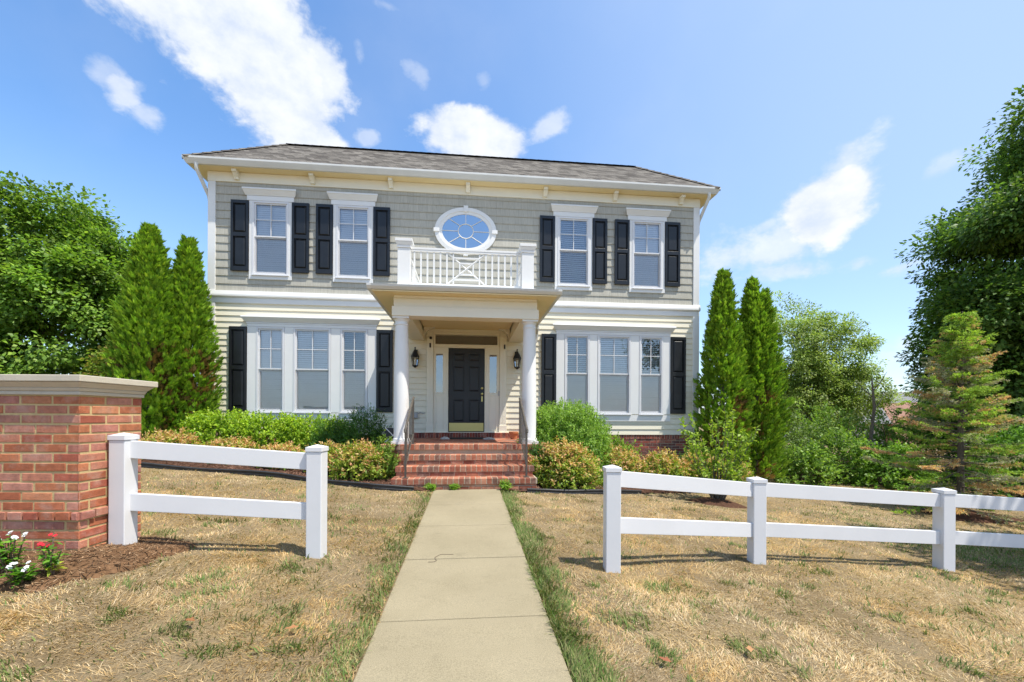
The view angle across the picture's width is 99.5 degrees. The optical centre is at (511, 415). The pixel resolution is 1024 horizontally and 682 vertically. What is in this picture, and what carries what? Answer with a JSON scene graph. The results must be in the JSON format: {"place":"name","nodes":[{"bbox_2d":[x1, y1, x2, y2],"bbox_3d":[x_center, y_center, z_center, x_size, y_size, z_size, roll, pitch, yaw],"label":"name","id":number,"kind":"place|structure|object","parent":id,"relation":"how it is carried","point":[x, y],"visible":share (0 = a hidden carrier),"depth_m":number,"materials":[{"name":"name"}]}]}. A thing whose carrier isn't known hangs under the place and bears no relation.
{"place":"outdoors","nodes":[
{"label":"outdoors","id":0,"kind":"place"},
{"bbox_2d":[0,420,1023,681],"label":"lawn ground","id":1,"kind":"structure","parent":0,"point":[356,562],"depth_m":3.20,"materials":[{"name":"beige plant"}]},
{"bbox_2d":[0,170,154,376],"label":"maple tree","id":2,"kind":"object","parent":1,"relation":"on","point":[65,274],"visible":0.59,"depth_m":11.78,"materials":[{"name":"green plant"}]},
{"bbox_2d":[0,535,196,592],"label":"pine mulch bed","id":3,"kind":"object","parent":1,"relation":"on","point":[105,569],"visible":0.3,"depth_m":3.05,"materials":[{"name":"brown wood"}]},
{"bbox_2d":[0,531,30,572],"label":"vinca plant","id":4,"kind":"object","parent":3,"relation":"on","point":[5,559],"visible":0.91,"depth_m":2.82,"materials":[{"name":"green plant"}]},
{"bbox_2d":[0,560,39,587],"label":"vinca plant","id":5,"kind":"object","parent":3,"relation":"on","point":[17,574],"visible":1,"depth_m":2.68,"materials":[{"name":"green plant"}]},
{"bbox_2d":[34,533,69,576],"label":"vinca plant","id":6,"kind":"object","parent":3,"relation":"on","point":[50,561],"visible":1,"depth_m":2.82,"materials":[{"name":"green plant"}]},
{"bbox_2d":[0,374,157,551],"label":"brick wall","id":7,"kind":"structure","parent":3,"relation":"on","point":[55,430],"depth_m":3.21,"materials":[{"name":"brick"}]},
{"bbox_2d":[72,340,154,415],"bbox_3d":[-9.744,-0.678,10.801,1.960,3.047,2.006,0,0,-6],"label":"understory tree","id":8,"kind":"object","parent":1,"relation":"on","point":[94,364],"visible":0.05,"depth_m":10.54,"materials":[{"name":"green plant"}]},
{"bbox_2d":[107,433,328,558],"bbox_3d":[-2.379,0.783,3.567,1.629,1.289,0.156,0,0,-8],"label":"rail fence","id":9,"kind":"object","parent":1,"relation":"on","point":[127,502],"visible":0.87,"depth_m":3.54,"materials":[{"name":"white plastic"}]},
{"bbox_2d":[141,462,413,490],"bbox_3d":[-4.713,0.887,6.798,6.392,0.617,0.323,0,0,1],"label":"bed edging","id":10,"kind":"object","parent":1,"relation":"on","point":[373,486],"visible":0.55,"depth_m":6.84,"materials":[{"name":"black plastic"}]},
{"bbox_2d":[141,459,662,490],"bbox_3d":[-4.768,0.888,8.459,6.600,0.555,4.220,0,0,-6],"label":"mulch bed","id":11,"kind":"object","parent":1,"relation":"on","point":[186,464],"visible":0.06,"depth_m":7.28,"materials":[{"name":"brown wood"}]},
{"bbox_2d":[96,220,193,439],"bbox_3d":[-7.579,-1.623,9.104,1.707,4.805,1.657,0,0,-6],"label":"arborvitae","id":12,"kind":"object","parent":11,"relation":"on","point":[142,322],"visible":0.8,"depth_m":8.73,"materials":[{"name":"green plant"}]},
{"bbox_2d":[141,426,200,459],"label":"nandina shrub","id":13,"kind":"object","parent":11,"relation":"on","point":[170,437],"visible":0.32,"depth_m":7.72,"materials":[{"name":"yellow plant"}]},
{"bbox_2d":[152,233,224,440],"bbox_3d":[-7.113,-1.575,9.465,1.534,4.788,1.519,0,0,-6],"label":"arborvitae","id":14,"kind":"object","parent":11,"relation":"on","point":[194,308],"visible":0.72,"depth_m":9.29,"materials":[{"name":"green plant"}]},
{"bbox_2d":[177,406,258,445],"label":"hedge shrub","id":15,"kind":"object","parent":11,"relation":"on","point":[200,421],"visible":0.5,"depth_m":8.63,"materials":[{"name":"green plant"}]},
{"bbox_2d":[199,433,264,463],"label":"nandina shrub","id":16,"kind":"object","parent":11,"relation":"on","point":[241,443],"visible":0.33,"depth_m":7.79,"materials":[{"name":"yellow plant"}]},
{"bbox_2d":[221,409,308,449],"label":"hedge shrub","id":17,"kind":"object","parent":11,"relation":"on","point":[269,430],"visible":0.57,"depth_m":8.75,"materials":[{"name":"green plant"}]},
{"bbox_2d":[254,438,304,469],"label":"nandina shrub","id":18,"kind":"object","parent":11,"relation":"on","point":[290,447],"visible":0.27,"depth_m":7.65,"materials":[{"name":"yellow plant"}]},
{"bbox_2d":[273,411,348,450],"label":"hedge shrub","id":19,"kind":"object","parent":11,"relation":"on","point":[303,428],"visible":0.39,"depth_m":8.79,"materials":[{"name":"green plant"}]},
{"bbox_2d":[300,412,350,452],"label":"yew shrub","id":20,"kind":"object","parent":11,"relation":"on","point":[326,434],"visible":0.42,"depth_m":8.54,"materials":[{"name":"green plant"}]},
{"bbox_2d":[301,439,356,474],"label":"nandina shrub","id":21,"kind":"object","parent":11,"relation":"on","point":[329,443],"visible":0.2,"depth_m":7.46,"materials":[{"name":"yellow plant"}]},
{"bbox_2d":[327,438,392,481],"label":"nandina shrub","id":22,"kind":"object","parent":11,"relation":"on","point":[366,460],"visible":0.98,"depth_m":7.17,"materials":[{"name":"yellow plant"}]},
{"bbox_2d":[333,403,392,466],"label":"yew shrub","id":23,"kind":"object","parent":11,"relation":"on","point":[366,424],"visible":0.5,"depth_m":8.51,"materials":[{"name":"green plant"}]},
{"bbox_2d":[371,429,400,478],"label":"privet shrub","id":24,"kind":"object","parent":11,"relation":"on","point":[392,461],"visible":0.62,"depth_m":7.45,"materials":[{"name":"green plant"}]},
{"bbox_2d":[425,482,436,491],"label":"weed","id":25,"kind":"object","parent":11,"relation":"on","point":[429,487],"visible":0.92,"depth_m":6.88,"materials":[{"name":"green plant"}]},
{"bbox_2d":[182,143,720,473],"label":"house","id":26,"kind":"structure","parent":1,"relation":"on","point":[341,281],"depth_m":10.57,"materials":[{"name":"beige wood"}]},
{"bbox_2d":[242,186,295,280],"bbox_3d":[-5.701,-4.262,10.421,1.206,2.124,0.624,0,0,-6],"label":"window","id":27,"kind":"structure","parent":26,"relation":"in","point":[270,209],"depth_m":10.24,"materials":[{"name":"white glass"}]},
{"bbox_2d":[240,315,379,419],"bbox_3d":[-4.757,-1.113,10.515,3.166,2.437,0.628,0,0,-6],"label":"window","id":28,"kind":"structure","parent":26,"relation":"in","point":[323,364],"depth_m":10.34,"materials":[{"name":"white paint"}]},
{"bbox_2d":[327,191,377,282],"bbox_3d":[-3.825,-4.252,10.608,1.176,2.124,0.624,0,0,-6],"label":"window","id":29,"kind":"structure","parent":26,"relation":"in","point":[352,212],"depth_m":10.43,"materials":[{"name":"white glass"}]},
{"bbox_2d":[411,347,418,367],"bbox_3d":[-2.332,-1.401,10.445,0.208,0.502,0.212,0,0,-6],"label":"wall lantern","id":30,"kind":"object","parent":26,"relation":"attached to","point":[415,355],"depth_m":10.42,"materials":[{"name":"black metal"}]},
{"bbox_2d":[433,205,497,256],"bbox_3d":[-1.135,-4.531,10.655,1.560,1.230,0.075,0,0,-6],"label":"oval window","id":31,"kind":"structure","parent":26,"relation":"in","point":[464,227],"depth_m":10.66,"materials":[{"name":"glass"}]},
{"bbox_2d":[448,348,484,431],"bbox_3d":[-1.121,-0.632,10.686,0.885,2.053,0.121,0,0,-6],"label":"door","id":32,"kind":"structure","parent":26,"relation":"in","point":[466,371],"depth_m":10.71,"materials":[{"name":"black paint"}]},
{"bbox_2d":[513,349,520,368],"bbox_3d":[0.126,-1.388,10.691,0.208,0.502,0.212,0,0,-6],"label":"wall lantern","id":33,"kind":"object","parent":26,"relation":"attached to","point":[517,356],"depth_m":10.66,"materials":[{"name":"black metal"}]},
{"bbox_2d":[551,203,597,290],"bbox_3d":[1.533,-4.224,11.143,1.206,2.124,0.624,0,0,-6],"label":"window","id":34,"kind":"structure","parent":26,"relation":"in","point":[573,223],"depth_m":10.97,"materials":[{"name":"white glass"}]},
{"bbox_2d":[553,324,675,421],"bbox_3d":[2.574,-1.075,11.247,3.201,2.437,0.628,0,0,-6],"label":"window","id":35,"kind":"structure","parent":26,"relation":"in","point":[617,374],"depth_m":11.09,"materials":[{"name":"white paint"}]},
{"bbox_2d":[626,207,670,293],"bbox_3d":[3.443,-4.214,11.334,1.186,2.124,0.624,0,0,-6],"label":"window","id":36,"kind":"structure","parent":26,"relation":"in","point":[647,226],"depth_m":11.16,"materials":[{"name":"white glass"}]},
{"bbox_2d":[353,489,571,681],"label":"walkway","id":37,"kind":"structure","parent":1,"relation":"on","point":[468,610],"depth_m":2.85,"materials":[{"name":"concrete"}]},
{"bbox_2d":[448,483,460,489],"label":"weed","id":38,"kind":"object","parent":37,"relation":"on","point":[454,486],"visible":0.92,"depth_m":6.98,"materials":[{"name":"green plant"}]},
{"bbox_2d":[379,433,549,491],"bbox_3d":[-0.935,1.000,8.863,3.090,1.170,3.667,0,0,-6],"label":"brick porch","id":39,"kind":"object","parent":1,"relation":"on","point":[434,459],"visible":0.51,"depth_m":7.59,"materials":[{"name":"red brick"}]},
{"bbox_2d":[385,427,393,441],"bbox_3d":[-2.326,0.373,8.585,0.320,0.292,0.354,0,0,-6],"label":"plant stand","id":40,"kind":"object","parent":39,"relation":"on","point":[389,432],"visible":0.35,"depth_m":8.42,"materials":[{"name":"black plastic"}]},
{"bbox_2d":[403,397,415,477],"bbox_3d":[-1.777,0.331,7.512,0.090,1.370,1.137,0,0,-6],"label":"stair railing","id":41,"kind":"object","parent":39,"relation":"on","point":[410,418],"visible":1,"depth_m":7.47,"materials":[{"name":"brown metal"}]},
{"bbox_2d":[450,437,482,438],"bbox_3d":[-1.033,0.518,9.917,0.760,0.020,0.500,0,0,-6],"label":"doormat","id":42,"kind":"object","parent":39,"relation":"on","point":[466,437],"visible":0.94,"depth_m":9.88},
{"bbox_2d":[509,431,518,438],"bbox_3d":[0.039,0.448,9.953,0.224,0.170,0.224,0,0,-6],"label":"flower pot","id":43,"kind":"object","parent":39,"relation":"on","point":[513,434],"visible":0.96,"depth_m":9.88,"materials":[{"name":"ceramic"}]},
{"bbox_2d":[517,398,528,476],"bbox_3d":[0.199,0.341,7.710,0.090,1.370,1.137,0,0,-6],"label":"stair railing","id":44,"kind":"object","parent":39,"relation":"on","point":[523,434],"visible":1,"depth_m":7.66,"materials":[{"name":"brown metal"}]},
{"bbox_2d":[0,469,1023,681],"bbox_3d":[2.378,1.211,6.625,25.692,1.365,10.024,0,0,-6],"label":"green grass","id":45,"kind":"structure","parent":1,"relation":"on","point":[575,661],"depth_m":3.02,"materials":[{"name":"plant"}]},
{"bbox_2d":[527,488,641,493],"bbox_3d":[1.300,1.319,7.414,2.242,0.274,0.112,0,0,-20],"label":"bed edging","id":46,"kind":"object","parent":1,"relation":"on","point":[563,491],"visible":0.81,"depth_m":7.29,"materials":[{"name":"black plastic"}]},
{"bbox_2d":[502,475,691,492],"bbox_3d":[2.652,1.413,9.300,6.100,0.494,4.020,0,0,-6],"label":"mulch bed","id":47,"kind":"object","parent":1,"relation":"on","point":[644,491],"visible":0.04,"depth_m":8.05,"materials":[{"name":"brown wood"}]},
{"bbox_2d":[499,478,513,490],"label":"weed","id":48,"kind":"object","parent":47,"relation":"on","point":[506,485],"visible":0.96,"depth_m":7.00,"materials":[{"name":"green plant"}]},
{"bbox_2d":[528,434,561,484],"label":"yew shrub","id":49,"kind":"object","parent":47,"relation":"on","point":[536,449],"visible":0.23,"depth_m":7.84,"materials":[{"name":"green plant"}]},
{"bbox_2d":[516,397,613,482],"bbox_3d":[1.095,0.507,8.878,2.129,1.815,1.811,0,0,-6],"label":"holly shrub","id":50,"kind":"object","parent":47,"relation":"on","point":[577,423],"visible":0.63,"depth_m":8.47,"materials":[{"name":"green plant"}]},
{"bbox_2d":[528,435,602,489],"bbox_3d":[0.970,0.851,7.751,1.454,1.000,1.132,0,0,-6],"label":"nandina shrub","id":51,"kind":"object","parent":47,"relation":"on","point":[576,457],"visible":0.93,"depth_m":7.55,"materials":[{"name":"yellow plant"}]},
{"bbox_2d":[595,443,651,482],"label":"nandina shrub","id":52,"kind":"object","parent":47,"relation":"on","point":[623,461],"visible":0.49,"depth_m":8.61,"materials":[{"name":"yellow plant"}]},
{"bbox_2d":[606,432,642,469],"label":"green shrub","id":53,"kind":"object","parent":47,"relation":"on","point":[618,443],"visible":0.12,"depth_m":9.83,"materials":[{"name":"green plant"}]},
{"bbox_2d":[641,446,692,476],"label":"nandina shrub","id":54,"kind":"object","parent":47,"relation":"on","point":[656,467],"visible":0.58,"depth_m":8.74,"materials":[{"name":"yellow plant"}]},
{"bbox_2d":[667,444,721,472],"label":"green shrub","id":55,"kind":"object","parent":47,"relation":"on","point":[694,452],"visible":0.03,"depth_m":10.06,"materials":[{"name":"green plant"}]},
{"bbox_2d":[675,449,719,478],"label":"nandina shrub","id":56,"kind":"object","parent":47,"relation":"on","point":[692,470],"visible":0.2,"depth_m":8.90,"materials":[{"name":"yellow plant"}]},
{"bbox_2d":[687,268,755,476],"bbox_3d":[5.273,-0.983,10.916,1.608,5.489,1.662,0,0,-6],"label":"arborvitae","id":57,"kind":"object","parent":47,"relation":"on","point":[723,359],"visible":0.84,"depth_m":10.65,"materials":[{"name":"green plant"}]},
{"bbox_2d":[718,459,758,481],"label":"nandina shrub","id":58,"kind":"object","parent":47,"relation":"on","point":[743,478],"visible":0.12,"depth_m":9.10,"materials":[{"name":"yellow plant"}]},
{"bbox_2d":[688,497,746,508],"bbox_3d":[3.517,1.507,7.551,0.921,0.138,0.853,0,0,-6],"label":"mulch ring","id":59,"kind":"object","parent":1,"relation":"on","point":[715,502],"visible":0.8,"depth_m":7.34,"materials":[{"name":"brown wood"}]},
{"bbox_2d":[677,409,759,499],"bbox_3d":[3.631,0.701,7.598,1.382,1.642,1.068,0,0,-36],"label":"dogwood sapling","id":60,"kind":"object","parent":1,"relation":"on","point":[731,472],"visible":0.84,"depth_m":7.54,"materials":[{"name":"green plant"}]},
{"bbox_2d":[727,276,795,482],"bbox_3d":[6.400,-0.912,11.275,1.826,5.509,1.632,0,0,-6],"label":"arborvitae","id":61,"kind":"object","parent":1,"relation":"on","point":[762,349],"visible":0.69,"depth_m":10.97,"materials":[{"name":"green plant"}]},
{"bbox_2d":[751,408,837,479],"bbox_3d":[8.182,0.855,13.125,2.903,2.193,3.016,0,0,37],"label":"bush","id":62,"kind":"object","parent":1,"relation":"on","point":[799,427],"visible":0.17,"depth_m":12.62,"materials":[{"name":"green plant"}]},
{"bbox_2d":[770,439,844,485],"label":"bush","id":63,"kind":"object","parent":1,"relation":"on","point":[806,458],"visible":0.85,"depth_m":11.41,"materials":[{"name":"green plant"}]},
{"bbox_2d":[603,465,1023,573],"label":"rail fence","id":64,"kind":"object","parent":1,"relation":"on","point":[943,537],"visible":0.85,"depth_m":4.36,"materials":[{"name":"white plastic"}]},
{"bbox_2d":[737,290,906,443],"bbox_3d":[13.304,-1.659,19.408,7.784,7.452,4.550,0,0,-6],"label":"ash tree","id":65,"kind":"object","parent":1,"relation":"on","point":[817,377],"visible":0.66,"depth_m":18.28,"materials":[{"name":"green plant"}]},
{"bbox_2d":[787,401,885,468],"bbox_3d":[10.304,0.759,14.136,3.052,2.455,2.755,0,0,-6],"label":"bush","id":66,"kind":"object","parent":1,"relation":"on","point":[828,417],"visible":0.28,"depth_m":13.86,"materials":[{"name":"green plant"}]},
{"bbox_2d":[792,421,884,486],"bbox_3d":[9.233,1.054,12.318,2.433,1.826,1.843,0,0,10],"label":"bush","id":67,"kind":"object","parent":1,"relation":"on","point":[853,448],"visible":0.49,"depth_m":11.93,"materials":[{"name":"green plant"}]},
{"bbox_2d":[773,392,966,446],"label":"house","id":68,"kind":"structure","parent":1,"relation":"on","point":[889,419],"depth_m":28.81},
{"bbox_2d":[856,372,886,445],"bbox_3d":[10.890,0.372,13.010,0.987,3.353,0.408,0,0,-2],"label":"dead sapling","id":69,"kind":"object","parent":1,"relation":"on","point":[872,417],"visible":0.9,"depth_m":13.01,"materials":[{"name":"wood"}]},
{"bbox_2d":[835,438,946,491],"bbox_3d":[10.224,1.292,11.709,2.619,1.369,2.026,0,0,-37],"label":"bush","id":70,"kind":"object","parent":1,"relation":"on","point":[887,481],"visible":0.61,"depth_m":11.38,"materials":[{"name":"green plant"}]},
{"bbox_2d":[842,405,956,481],"bbox_3d":[11.807,0.805,13.481,3.043,2.426,2.424,0,0,-6],"label":"bush","id":71,"kind":"object","parent":1,"relation":"on","point":[891,432],"visible":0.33,"depth_m":13.23,"materials":[{"name":"green plant"}]},
{"bbox_2d":[884,412,970,471],"bbox_3d":[15.296,0.676,15.063,4.578,2.795,3.704,0,0,-6],"label":"bush","id":72,"kind":"object","parent":1,"relation":"on","point":[922,441],"visible":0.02,"depth_m":15.43,"materials":[{"name":"green plant"}]},
{"bbox_2d":[893,84,1023,470],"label":"oak tree","id":73,"kind":"object","parent":1,"relation":"on","point":[982,235],"visible":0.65,"depth_m":12.37,"materials":[{"name":"green plant"}]},
{"bbox_2d":[911,506,1023,523],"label":"mulch ring","id":74,"kind":"object","parent":1,"relation":"on","point":[973,516],"visible":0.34,"depth_m":7.76,"materials":[{"name":"brown wood"}]},
{"bbox_2d":[859,311,1023,525],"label":"spruce tree","id":75,"kind":"object","parent":74,"relation":"on","point":[966,346],"visible":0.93,"depth_m":8.13,"materials":[{"name":"green plant"}]},
{"bbox_2d":[932,392,1023,485],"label":"bush","id":76,"kind":"object","parent":1,"relation":"on","point":[950,454],"visible":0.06,"depth_m":12.11,"materials":[{"name":"green plant"}]},
{"bbox_2d":[952,415,1023,497],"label":"bush","id":77,"kind":"object","parent":1,"relation":"on","point":[1018,432],"visible":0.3,"depth_m":10.12,"materials":[{"name":"green plant"}]},
{"bbox_2d":[0,0,1023,412],"label":"sky","id":78,"kind":"structure","parent":0,"point":[827,131],"materials":[{"name":"blue"}]}
]}

